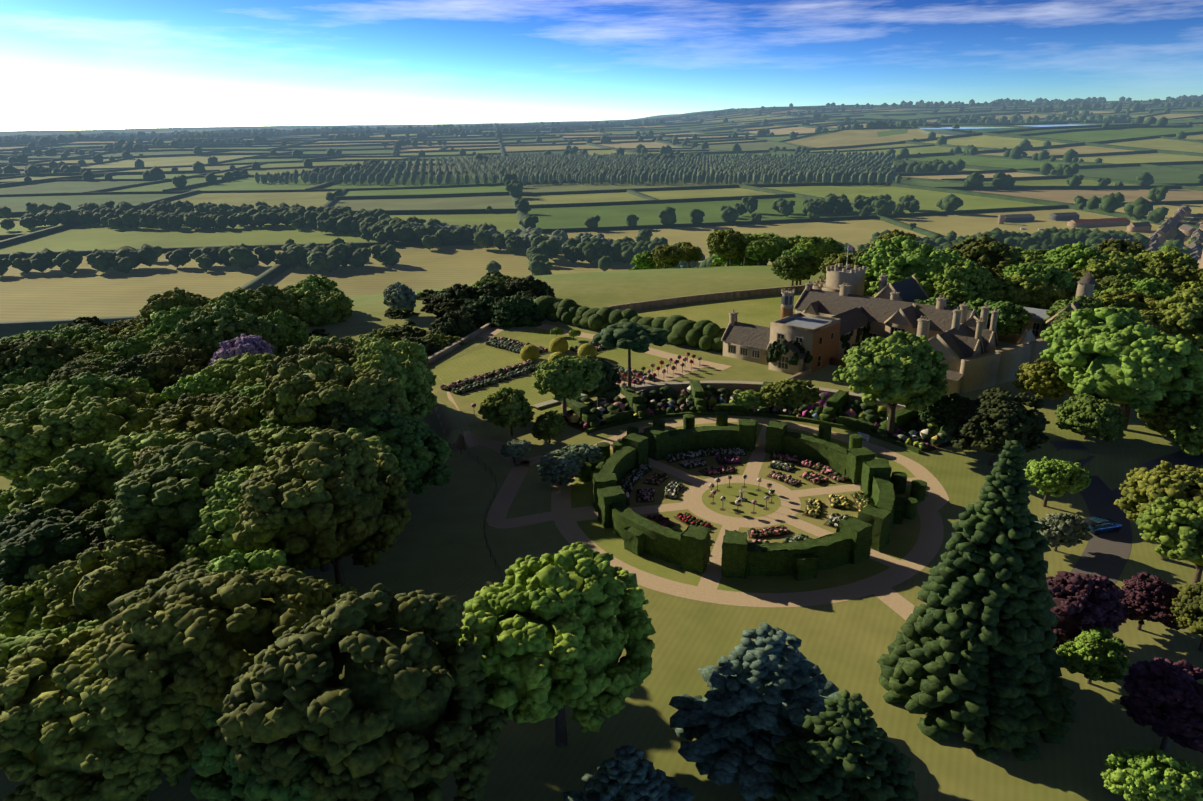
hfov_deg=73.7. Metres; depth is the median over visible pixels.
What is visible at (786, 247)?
tree
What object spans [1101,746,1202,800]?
tree
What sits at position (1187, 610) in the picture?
tree
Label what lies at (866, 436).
garden bench
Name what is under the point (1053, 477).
tree
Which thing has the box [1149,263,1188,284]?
tree
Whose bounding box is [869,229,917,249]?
tree
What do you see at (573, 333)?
tree
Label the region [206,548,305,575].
tree
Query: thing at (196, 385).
tree
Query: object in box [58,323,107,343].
tree
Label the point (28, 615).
tree
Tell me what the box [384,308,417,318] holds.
tree
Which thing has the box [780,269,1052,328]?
castle lead roofs
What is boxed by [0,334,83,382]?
tree
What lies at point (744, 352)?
castle window glass
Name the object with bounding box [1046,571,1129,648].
tree
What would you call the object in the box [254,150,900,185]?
orchard
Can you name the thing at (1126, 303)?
tree
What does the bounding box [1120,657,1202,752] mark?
tree
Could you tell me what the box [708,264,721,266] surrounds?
tree
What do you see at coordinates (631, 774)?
cedar tree
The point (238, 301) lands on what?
tree
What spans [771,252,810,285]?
tree
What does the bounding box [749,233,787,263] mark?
tree
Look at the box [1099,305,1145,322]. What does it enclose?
tree
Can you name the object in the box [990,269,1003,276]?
tree
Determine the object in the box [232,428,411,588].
tree
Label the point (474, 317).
tree
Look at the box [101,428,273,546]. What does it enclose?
tree
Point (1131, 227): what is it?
village walls
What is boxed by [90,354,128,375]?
tree
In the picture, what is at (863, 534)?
yew ring hedge
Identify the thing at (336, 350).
tree
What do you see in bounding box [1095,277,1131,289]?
tree
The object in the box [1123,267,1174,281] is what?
tree
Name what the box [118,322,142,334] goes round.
tree
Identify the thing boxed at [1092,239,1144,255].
tree
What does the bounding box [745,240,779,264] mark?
tree
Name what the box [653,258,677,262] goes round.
tree
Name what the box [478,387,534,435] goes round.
tree
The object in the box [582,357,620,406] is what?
tree
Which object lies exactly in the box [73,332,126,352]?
tree
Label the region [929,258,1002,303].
tree
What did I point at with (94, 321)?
tree
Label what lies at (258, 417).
tree
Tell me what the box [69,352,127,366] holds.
tree
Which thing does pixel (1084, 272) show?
tree
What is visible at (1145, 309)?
tree
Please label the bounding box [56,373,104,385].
tree
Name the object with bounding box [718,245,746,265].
tree
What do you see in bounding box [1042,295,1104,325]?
tree
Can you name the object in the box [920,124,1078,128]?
reservoir
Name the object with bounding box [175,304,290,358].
tree
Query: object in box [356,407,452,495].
tree
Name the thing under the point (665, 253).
tree
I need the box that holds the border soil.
[442,344,953,452]
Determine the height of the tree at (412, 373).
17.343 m
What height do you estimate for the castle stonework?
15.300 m
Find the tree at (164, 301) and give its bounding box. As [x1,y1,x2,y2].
[140,287,207,330]
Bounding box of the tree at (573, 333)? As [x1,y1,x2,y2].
[568,329,580,339]
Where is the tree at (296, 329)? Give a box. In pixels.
[258,310,309,347]
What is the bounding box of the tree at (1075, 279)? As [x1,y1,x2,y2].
[1071,276,1100,287]
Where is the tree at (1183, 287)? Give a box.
[1172,281,1202,292]
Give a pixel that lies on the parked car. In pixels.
(1098, 525)
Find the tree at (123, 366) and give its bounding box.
[103,354,173,393]
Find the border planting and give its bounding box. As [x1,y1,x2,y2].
[440,336,952,450]
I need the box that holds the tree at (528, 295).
[510,291,537,299]
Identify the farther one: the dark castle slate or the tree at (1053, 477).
the dark castle slate
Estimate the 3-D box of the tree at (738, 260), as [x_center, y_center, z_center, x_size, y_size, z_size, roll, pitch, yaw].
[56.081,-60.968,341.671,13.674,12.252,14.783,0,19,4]
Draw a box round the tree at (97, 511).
[80,499,113,535]
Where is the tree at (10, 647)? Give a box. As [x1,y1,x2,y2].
[0,619,102,758]
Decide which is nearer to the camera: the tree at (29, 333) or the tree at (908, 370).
the tree at (908, 370)
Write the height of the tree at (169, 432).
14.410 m
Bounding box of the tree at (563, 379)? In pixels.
[532,355,606,415]
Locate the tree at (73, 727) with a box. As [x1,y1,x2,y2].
[0,628,192,800]
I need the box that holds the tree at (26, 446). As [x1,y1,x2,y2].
[0,396,152,479]
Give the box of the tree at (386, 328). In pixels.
[372,324,408,334]
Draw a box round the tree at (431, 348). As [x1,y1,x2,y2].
[391,336,444,356]
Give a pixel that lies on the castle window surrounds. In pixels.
(848, 341)
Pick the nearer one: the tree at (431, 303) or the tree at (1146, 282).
the tree at (1146, 282)
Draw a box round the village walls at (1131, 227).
[998,208,1202,268]
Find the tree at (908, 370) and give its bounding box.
[832,331,949,432]
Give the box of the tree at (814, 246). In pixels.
[796,236,832,256]
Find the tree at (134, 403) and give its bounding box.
[95,395,152,420]
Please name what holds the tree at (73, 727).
on the ground at (440, 546)
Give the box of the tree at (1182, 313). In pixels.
[1148,288,1202,349]
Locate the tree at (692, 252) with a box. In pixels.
[674,242,701,267]
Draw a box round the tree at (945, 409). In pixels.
[918,393,973,424]
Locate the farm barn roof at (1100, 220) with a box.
[1073,217,1129,222]
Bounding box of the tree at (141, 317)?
[135,294,172,323]
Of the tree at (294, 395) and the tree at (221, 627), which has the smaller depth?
the tree at (221, 627)
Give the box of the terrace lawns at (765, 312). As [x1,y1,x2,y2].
[430,294,800,421]
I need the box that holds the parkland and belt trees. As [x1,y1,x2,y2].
[0,200,1202,275]
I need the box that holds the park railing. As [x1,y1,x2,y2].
[446,357,693,580]
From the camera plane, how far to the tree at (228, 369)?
129.81 m
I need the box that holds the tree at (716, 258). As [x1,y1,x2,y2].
[711,253,742,265]
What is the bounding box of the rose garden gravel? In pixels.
[551,417,948,606]
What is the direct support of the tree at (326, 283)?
on the ground at (440, 546)
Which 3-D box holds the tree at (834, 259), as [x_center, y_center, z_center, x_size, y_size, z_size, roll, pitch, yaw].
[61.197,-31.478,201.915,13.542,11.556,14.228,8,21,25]
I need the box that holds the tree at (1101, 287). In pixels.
[1095,284,1107,291]
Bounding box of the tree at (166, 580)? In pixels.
[96,557,209,749]
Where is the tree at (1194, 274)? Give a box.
[1170,265,1202,286]
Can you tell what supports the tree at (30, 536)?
on the ground at (440, 546)
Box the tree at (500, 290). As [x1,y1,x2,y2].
[476,281,513,299]
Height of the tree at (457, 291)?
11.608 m
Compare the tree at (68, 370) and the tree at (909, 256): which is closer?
the tree at (68, 370)
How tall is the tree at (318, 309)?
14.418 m
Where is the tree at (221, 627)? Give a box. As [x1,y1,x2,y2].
[93,566,336,759]
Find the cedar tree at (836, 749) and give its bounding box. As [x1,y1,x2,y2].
[759,690,918,800]
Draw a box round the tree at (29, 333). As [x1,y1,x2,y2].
[1,330,73,342]
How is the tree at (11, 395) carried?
on the ground at (440, 546)
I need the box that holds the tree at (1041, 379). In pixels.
[1012,358,1074,399]
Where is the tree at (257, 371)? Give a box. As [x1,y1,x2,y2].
[227,363,268,390]
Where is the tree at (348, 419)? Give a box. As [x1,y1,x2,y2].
[308,401,395,436]
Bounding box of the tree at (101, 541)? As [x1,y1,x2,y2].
[64,524,172,570]
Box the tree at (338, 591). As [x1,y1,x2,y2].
[313,576,375,630]
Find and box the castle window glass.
[729,322,1039,368]
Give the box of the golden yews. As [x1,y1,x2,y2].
[520,336,596,361]
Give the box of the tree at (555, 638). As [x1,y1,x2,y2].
[445,542,655,747]
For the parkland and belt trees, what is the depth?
648.52 m
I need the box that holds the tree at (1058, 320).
[1051,315,1098,325]
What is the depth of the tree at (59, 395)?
121.95 m
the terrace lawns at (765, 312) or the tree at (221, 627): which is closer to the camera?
the tree at (221, 627)
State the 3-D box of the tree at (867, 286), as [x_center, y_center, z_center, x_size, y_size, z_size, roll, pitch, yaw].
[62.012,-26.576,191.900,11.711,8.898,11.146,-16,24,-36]
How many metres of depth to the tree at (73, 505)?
87.73 m
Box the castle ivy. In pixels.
[766,321,870,364]
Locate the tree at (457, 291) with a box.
[434,283,478,305]
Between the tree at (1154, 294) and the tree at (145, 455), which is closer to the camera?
the tree at (145, 455)
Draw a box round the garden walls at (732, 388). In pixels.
[429,285,998,454]
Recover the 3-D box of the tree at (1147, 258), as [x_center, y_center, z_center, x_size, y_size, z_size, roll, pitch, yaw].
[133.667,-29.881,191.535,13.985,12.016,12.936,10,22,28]
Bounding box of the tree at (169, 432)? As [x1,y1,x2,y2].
[160,428,179,434]
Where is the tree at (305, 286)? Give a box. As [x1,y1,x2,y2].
[285,280,343,320]
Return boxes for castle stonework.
[721,263,1094,394]
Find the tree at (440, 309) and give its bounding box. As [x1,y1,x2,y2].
[433,298,467,317]
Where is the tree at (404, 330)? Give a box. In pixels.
[387,324,428,340]
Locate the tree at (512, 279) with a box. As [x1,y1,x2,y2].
[503,277,517,282]
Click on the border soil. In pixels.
(582, 429)
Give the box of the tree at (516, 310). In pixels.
[490,294,544,328]
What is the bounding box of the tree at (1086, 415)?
[1055,393,1126,442]
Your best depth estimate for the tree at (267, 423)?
102.53 m
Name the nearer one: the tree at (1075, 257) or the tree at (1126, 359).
the tree at (1126, 359)
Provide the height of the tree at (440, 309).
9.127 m
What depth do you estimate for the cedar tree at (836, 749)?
51.96 m
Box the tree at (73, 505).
[5,495,105,521]
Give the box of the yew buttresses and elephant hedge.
[534,296,918,436]
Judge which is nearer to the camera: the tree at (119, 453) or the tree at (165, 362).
the tree at (119, 453)
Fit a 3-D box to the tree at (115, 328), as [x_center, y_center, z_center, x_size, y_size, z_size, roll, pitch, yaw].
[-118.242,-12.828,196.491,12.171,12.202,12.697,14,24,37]
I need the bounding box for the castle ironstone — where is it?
[780,308,845,372]
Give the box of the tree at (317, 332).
[308,329,328,336]
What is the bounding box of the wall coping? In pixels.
[428,322,905,407]
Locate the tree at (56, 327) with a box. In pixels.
[49,324,65,330]
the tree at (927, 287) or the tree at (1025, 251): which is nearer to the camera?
the tree at (927, 287)
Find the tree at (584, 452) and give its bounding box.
[561,443,605,463]
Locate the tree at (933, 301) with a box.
[914,296,969,309]
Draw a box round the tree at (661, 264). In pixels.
[654,261,679,268]
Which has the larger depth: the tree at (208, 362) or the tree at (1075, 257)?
the tree at (1075, 257)
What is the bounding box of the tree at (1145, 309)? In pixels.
[1125,307,1158,320]
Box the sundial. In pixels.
[736,487,745,501]
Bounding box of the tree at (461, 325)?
[428,311,476,338]
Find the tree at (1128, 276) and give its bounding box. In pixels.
[1103,273,1140,285]
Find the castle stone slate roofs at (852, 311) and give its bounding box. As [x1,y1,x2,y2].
[722,272,1096,380]
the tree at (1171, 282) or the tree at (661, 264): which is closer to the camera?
the tree at (1171, 282)
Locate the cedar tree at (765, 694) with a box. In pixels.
[669,622,840,800]
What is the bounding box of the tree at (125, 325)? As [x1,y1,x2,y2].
[110,323,138,333]
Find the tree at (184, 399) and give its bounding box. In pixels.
[155,390,239,421]
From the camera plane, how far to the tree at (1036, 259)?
185.94 m
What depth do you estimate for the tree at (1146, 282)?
165.52 m
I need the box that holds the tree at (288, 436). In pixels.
[217,426,321,465]
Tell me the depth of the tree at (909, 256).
177.71 m
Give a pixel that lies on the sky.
(65, 64)
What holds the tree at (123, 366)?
on the ground at (440, 546)
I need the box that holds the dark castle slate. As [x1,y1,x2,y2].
[781,277,928,304]
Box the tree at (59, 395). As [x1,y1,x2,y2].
[12,372,153,425]
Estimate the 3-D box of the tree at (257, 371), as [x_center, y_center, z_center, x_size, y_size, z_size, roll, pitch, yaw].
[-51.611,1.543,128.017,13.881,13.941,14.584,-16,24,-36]
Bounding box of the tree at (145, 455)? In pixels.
[114,437,196,500]
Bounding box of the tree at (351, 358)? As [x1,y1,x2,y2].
[344,346,430,368]
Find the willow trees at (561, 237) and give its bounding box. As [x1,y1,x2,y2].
[408,221,613,251]
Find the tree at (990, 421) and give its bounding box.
[948,387,1049,465]
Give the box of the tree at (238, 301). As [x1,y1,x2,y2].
[192,291,257,315]
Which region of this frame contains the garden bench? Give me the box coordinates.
[857,432,868,441]
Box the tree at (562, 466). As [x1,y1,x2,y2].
[537,449,582,484]
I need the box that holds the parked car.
[1081,516,1121,534]
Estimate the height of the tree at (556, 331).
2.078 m
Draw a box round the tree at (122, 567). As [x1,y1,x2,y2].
[40,539,181,629]
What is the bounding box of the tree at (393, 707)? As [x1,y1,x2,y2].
[215,583,509,800]
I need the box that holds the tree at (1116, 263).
[1085,251,1142,275]
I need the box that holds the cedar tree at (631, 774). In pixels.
[563,745,693,800]
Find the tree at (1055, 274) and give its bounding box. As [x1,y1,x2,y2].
[993,261,1074,289]
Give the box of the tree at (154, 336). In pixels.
[136,327,163,342]
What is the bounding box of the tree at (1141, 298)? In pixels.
[1113,291,1158,307]
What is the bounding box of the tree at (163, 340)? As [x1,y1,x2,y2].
[150,331,212,357]
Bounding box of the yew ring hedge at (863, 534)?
[578,411,926,579]
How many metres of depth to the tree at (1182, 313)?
141.66 m
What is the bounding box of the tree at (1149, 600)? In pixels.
[1120,572,1180,630]
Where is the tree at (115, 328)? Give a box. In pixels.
[99,323,123,334]
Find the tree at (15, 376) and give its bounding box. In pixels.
[0,355,68,389]
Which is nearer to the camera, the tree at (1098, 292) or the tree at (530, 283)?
the tree at (1098, 292)
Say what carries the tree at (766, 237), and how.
on the ground at (440, 546)
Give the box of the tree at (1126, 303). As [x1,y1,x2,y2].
[1104,300,1147,309]
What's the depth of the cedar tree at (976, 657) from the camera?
60.10 m
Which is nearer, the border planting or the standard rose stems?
the standard rose stems
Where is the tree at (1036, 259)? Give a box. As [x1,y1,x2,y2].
[1021,254,1048,264]
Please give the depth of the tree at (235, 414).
106.51 m
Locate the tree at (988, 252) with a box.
[945,234,1025,275]
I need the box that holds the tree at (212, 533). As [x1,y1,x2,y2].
[170,467,304,561]
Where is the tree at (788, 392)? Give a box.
[760,378,820,412]
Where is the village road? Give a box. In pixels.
[1174,213,1202,240]
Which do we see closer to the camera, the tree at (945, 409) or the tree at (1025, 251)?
the tree at (945, 409)
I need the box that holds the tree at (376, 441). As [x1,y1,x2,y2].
[249,428,399,571]
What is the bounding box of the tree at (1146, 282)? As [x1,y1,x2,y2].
[1115,277,1175,299]
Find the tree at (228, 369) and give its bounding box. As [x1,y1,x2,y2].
[194,352,276,380]
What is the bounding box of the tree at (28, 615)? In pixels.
[0,560,80,636]
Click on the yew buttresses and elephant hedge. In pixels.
(705, 335)
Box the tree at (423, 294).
[416,289,438,299]
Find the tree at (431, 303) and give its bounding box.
[420,294,442,312]
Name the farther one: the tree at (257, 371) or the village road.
the village road
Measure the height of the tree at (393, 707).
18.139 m
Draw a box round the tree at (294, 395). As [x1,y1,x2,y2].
[259,352,408,429]
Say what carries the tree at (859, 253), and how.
on the ground at (440, 546)
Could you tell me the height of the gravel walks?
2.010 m
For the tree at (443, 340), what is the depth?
162.93 m
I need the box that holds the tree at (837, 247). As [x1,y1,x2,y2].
[820,237,844,260]
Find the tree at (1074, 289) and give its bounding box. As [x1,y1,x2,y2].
[1063,284,1077,295]
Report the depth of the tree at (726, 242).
285.60 m
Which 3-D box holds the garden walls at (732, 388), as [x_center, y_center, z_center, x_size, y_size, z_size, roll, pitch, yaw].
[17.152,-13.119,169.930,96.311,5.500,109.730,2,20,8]
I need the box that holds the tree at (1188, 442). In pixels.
[1171,400,1202,455]
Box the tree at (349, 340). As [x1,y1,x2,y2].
[302,334,379,356]
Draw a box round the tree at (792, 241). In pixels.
[778,236,802,257]
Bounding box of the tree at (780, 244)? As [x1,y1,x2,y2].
[758,238,783,264]
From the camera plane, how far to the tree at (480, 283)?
208.61 m
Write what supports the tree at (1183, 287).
on the ground at (440, 546)
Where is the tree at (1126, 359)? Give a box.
[1039,307,1202,430]
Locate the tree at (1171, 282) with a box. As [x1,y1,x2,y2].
[1159,278,1180,288]
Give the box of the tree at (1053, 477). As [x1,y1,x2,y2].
[1023,456,1090,506]
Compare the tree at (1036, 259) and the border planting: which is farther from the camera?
the tree at (1036, 259)
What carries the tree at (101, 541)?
on the ground at (440, 546)
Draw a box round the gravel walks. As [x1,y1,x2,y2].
[434,324,914,619]
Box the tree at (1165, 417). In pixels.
[1137,391,1202,437]
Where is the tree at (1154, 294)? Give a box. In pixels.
[1132,286,1172,300]
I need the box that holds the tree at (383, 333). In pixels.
[366,330,401,341]
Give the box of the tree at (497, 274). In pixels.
[480,271,511,279]
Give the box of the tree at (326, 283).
[294,274,353,305]
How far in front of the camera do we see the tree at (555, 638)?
56.80 m
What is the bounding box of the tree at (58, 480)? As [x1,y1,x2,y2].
[8,441,122,515]
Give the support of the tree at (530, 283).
on the ground at (440, 546)
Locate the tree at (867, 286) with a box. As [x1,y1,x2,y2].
[863,276,877,295]
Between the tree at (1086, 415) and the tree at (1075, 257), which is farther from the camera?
the tree at (1075, 257)
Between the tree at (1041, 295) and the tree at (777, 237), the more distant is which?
the tree at (777, 237)
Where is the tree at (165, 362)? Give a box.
[128,345,210,389]
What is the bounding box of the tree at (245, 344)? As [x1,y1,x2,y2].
[209,334,273,365]
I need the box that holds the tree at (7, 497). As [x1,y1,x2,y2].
[0,477,30,518]
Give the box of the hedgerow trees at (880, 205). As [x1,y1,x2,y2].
[0,94,1202,275]
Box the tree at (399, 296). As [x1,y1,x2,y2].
[383,282,417,315]
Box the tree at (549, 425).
[532,410,566,442]
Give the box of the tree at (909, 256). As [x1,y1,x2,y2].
[858,235,966,282]
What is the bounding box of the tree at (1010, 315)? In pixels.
[966,298,1031,336]
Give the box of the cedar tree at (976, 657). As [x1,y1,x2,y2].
[877,440,1075,761]
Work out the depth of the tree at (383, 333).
172.39 m
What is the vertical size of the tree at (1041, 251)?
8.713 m
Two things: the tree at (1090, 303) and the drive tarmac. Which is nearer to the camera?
the drive tarmac
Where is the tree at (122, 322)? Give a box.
[114,316,138,325]
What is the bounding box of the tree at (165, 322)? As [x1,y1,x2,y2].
[144,306,194,341]
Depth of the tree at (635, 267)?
383.07 m
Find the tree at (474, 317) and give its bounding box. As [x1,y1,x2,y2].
[448,311,480,328]
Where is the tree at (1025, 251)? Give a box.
[1010,246,1036,254]
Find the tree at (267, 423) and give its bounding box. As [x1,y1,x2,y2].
[246,418,296,432]
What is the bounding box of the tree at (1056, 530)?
[1035,512,1092,551]
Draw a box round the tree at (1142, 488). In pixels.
[1114,460,1202,560]
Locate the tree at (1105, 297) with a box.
[1093,289,1139,307]
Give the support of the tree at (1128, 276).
on the ground at (440, 546)
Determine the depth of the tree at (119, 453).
94.25 m
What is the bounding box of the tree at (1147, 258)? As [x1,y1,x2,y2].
[1134,250,1199,268]
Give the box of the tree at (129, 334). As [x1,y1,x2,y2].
[113,331,136,344]
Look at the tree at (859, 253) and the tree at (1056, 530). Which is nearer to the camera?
the tree at (1056, 530)
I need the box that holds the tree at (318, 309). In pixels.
[284,290,353,326]
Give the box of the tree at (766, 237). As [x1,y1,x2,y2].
[758,235,774,264]
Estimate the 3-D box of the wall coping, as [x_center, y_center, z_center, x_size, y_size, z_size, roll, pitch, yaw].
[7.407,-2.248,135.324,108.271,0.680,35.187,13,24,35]
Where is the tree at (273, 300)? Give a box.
[232,287,298,315]
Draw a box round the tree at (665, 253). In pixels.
[651,244,685,268]
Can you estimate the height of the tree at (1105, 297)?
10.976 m
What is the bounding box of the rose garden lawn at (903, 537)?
[571,422,927,592]
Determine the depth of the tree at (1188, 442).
103.61 m
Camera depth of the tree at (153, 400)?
122.38 m
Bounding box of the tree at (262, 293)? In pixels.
[243,284,296,316]
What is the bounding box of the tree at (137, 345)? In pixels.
[104,336,156,358]
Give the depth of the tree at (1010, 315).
154.15 m
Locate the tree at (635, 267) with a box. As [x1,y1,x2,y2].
[631,265,644,269]
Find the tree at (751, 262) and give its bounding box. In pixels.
[734,258,767,265]
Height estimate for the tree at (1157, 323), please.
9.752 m
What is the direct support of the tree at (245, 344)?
on the ground at (440, 546)
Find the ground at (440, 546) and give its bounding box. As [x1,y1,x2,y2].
[0,108,1202,800]
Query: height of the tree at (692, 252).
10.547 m
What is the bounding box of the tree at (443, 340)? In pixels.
[414,333,466,347]
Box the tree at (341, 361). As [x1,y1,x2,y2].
[297,358,352,373]
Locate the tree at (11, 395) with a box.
[0,381,50,421]
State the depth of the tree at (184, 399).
115.58 m
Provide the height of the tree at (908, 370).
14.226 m
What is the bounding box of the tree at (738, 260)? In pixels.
[724,257,743,265]
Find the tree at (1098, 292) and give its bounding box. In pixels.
[1093,286,1128,297]
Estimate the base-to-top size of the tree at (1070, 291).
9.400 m
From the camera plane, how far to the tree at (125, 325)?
196.28 m
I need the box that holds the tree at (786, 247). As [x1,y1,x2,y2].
[770,235,789,263]
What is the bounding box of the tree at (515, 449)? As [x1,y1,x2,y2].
[500,439,532,462]
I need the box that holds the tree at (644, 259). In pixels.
[630,251,658,268]
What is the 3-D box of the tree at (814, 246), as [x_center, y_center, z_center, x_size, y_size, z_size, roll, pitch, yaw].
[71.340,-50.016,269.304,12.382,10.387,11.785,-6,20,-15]
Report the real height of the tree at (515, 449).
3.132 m
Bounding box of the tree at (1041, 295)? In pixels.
[990,273,1067,309]
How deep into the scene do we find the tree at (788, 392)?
121.75 m
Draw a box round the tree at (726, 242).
[706,229,746,265]
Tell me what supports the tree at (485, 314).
on the ground at (440, 546)
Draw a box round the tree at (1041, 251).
[1028,249,1049,254]
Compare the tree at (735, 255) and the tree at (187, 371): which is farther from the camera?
the tree at (735, 255)
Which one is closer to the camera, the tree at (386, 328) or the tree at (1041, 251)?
the tree at (386, 328)
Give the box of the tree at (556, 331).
[550,327,563,336]
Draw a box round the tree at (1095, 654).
[1053,627,1131,683]
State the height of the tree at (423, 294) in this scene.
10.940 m
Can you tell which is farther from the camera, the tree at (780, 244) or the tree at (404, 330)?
the tree at (780, 244)
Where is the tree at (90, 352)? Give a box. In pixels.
[68,349,105,360]
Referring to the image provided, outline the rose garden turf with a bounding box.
[617,451,874,560]
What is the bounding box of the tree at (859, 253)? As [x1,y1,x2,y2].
[850,246,874,296]
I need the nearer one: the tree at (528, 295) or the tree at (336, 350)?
the tree at (336, 350)
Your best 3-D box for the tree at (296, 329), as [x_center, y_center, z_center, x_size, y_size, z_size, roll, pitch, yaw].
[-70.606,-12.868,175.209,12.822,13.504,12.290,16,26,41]
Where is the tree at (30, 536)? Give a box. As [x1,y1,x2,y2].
[0,504,101,615]
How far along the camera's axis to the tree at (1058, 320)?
142.59 m
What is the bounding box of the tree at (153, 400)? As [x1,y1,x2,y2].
[113,387,177,419]
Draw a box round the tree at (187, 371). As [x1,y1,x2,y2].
[166,366,205,383]
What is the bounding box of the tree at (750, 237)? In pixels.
[740,233,763,265]
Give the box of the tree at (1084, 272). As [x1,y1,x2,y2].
[1072,269,1102,279]
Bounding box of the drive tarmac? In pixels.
[1050,441,1202,583]
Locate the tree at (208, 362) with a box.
[205,351,216,365]
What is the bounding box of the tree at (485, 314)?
[454,294,501,326]
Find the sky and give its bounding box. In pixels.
[0,0,1202,130]
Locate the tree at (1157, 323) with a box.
[1139,310,1176,335]
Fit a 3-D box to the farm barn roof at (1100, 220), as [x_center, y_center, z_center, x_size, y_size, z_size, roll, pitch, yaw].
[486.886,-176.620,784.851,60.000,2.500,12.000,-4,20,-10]
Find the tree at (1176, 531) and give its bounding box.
[1136,496,1202,585]
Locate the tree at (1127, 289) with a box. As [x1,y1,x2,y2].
[1116,278,1142,292]
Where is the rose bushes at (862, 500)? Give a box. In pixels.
[619,447,871,542]
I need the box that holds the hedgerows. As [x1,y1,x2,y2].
[0,99,1202,330]
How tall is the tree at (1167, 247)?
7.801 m
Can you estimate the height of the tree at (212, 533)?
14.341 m
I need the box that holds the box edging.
[585,411,921,453]
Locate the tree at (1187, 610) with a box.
[1170,582,1202,651]
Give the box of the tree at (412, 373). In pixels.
[352,337,437,420]
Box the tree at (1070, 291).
[1053,288,1075,302]
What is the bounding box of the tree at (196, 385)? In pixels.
[160,372,232,404]
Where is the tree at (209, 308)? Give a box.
[188,305,236,327]
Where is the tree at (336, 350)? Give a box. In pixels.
[264,338,355,386]
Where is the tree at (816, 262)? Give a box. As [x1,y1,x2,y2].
[776,256,822,284]
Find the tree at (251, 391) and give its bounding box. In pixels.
[217,380,268,398]
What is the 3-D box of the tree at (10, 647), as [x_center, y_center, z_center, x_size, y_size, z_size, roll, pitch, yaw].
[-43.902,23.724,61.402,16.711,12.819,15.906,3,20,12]
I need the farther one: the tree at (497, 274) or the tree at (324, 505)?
the tree at (497, 274)
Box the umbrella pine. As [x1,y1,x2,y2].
[592,322,667,386]
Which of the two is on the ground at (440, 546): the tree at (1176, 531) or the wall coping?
the tree at (1176, 531)
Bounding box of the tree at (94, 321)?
[58,316,107,330]
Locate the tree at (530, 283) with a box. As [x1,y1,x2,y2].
[509,275,555,300]
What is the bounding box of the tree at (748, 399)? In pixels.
[733,390,761,412]
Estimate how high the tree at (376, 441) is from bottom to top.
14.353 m
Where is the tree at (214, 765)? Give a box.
[190,706,440,800]
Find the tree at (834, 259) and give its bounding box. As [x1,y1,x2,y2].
[819,252,860,278]
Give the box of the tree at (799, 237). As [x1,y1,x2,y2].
[791,235,804,239]
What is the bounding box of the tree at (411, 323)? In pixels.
[405,321,415,326]
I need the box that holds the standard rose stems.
[711,479,771,512]
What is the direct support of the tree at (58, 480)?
on the ground at (440, 546)
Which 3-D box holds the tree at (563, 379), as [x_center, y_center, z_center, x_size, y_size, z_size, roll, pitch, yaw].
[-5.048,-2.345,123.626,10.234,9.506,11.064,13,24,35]
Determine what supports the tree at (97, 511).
on the ground at (440, 546)
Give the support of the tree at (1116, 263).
on the ground at (440, 546)
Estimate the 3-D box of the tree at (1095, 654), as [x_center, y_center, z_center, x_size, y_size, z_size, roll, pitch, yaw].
[40.541,21.168,66.537,5.632,5.366,5.399,5,20,16]
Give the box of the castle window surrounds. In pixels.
[728,313,1040,369]
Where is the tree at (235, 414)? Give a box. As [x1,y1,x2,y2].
[142,396,275,434]
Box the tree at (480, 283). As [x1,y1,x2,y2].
[472,275,505,292]
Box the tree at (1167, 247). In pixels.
[1160,245,1178,251]
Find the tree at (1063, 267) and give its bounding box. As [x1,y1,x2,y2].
[1061,265,1081,275]
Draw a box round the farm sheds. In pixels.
[997,212,1079,222]
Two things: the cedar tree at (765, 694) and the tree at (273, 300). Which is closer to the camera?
the cedar tree at (765, 694)
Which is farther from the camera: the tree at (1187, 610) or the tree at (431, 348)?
the tree at (431, 348)
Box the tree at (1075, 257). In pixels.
[1038,242,1108,270]
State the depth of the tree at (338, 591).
69.08 m
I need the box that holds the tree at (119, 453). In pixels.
[80,431,195,496]
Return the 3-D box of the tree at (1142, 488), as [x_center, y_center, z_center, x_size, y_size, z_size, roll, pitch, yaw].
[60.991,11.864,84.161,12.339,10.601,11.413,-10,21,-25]
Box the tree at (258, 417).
[248,397,276,427]
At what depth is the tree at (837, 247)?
322.94 m
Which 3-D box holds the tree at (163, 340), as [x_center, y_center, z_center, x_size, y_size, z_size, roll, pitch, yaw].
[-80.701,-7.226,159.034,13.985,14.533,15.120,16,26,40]
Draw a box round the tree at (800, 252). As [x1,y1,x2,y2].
[779,247,819,284]
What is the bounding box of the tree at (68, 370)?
[47,360,102,386]
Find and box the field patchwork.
[0,103,1202,321]
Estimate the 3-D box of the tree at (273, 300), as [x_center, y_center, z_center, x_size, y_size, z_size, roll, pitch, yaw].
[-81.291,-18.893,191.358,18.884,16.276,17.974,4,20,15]
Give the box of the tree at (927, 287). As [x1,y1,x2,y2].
[867,273,933,296]
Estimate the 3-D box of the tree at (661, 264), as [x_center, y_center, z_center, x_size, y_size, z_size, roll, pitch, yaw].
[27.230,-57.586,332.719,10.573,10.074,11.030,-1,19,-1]
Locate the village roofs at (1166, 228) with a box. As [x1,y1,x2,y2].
[1097,205,1202,260]

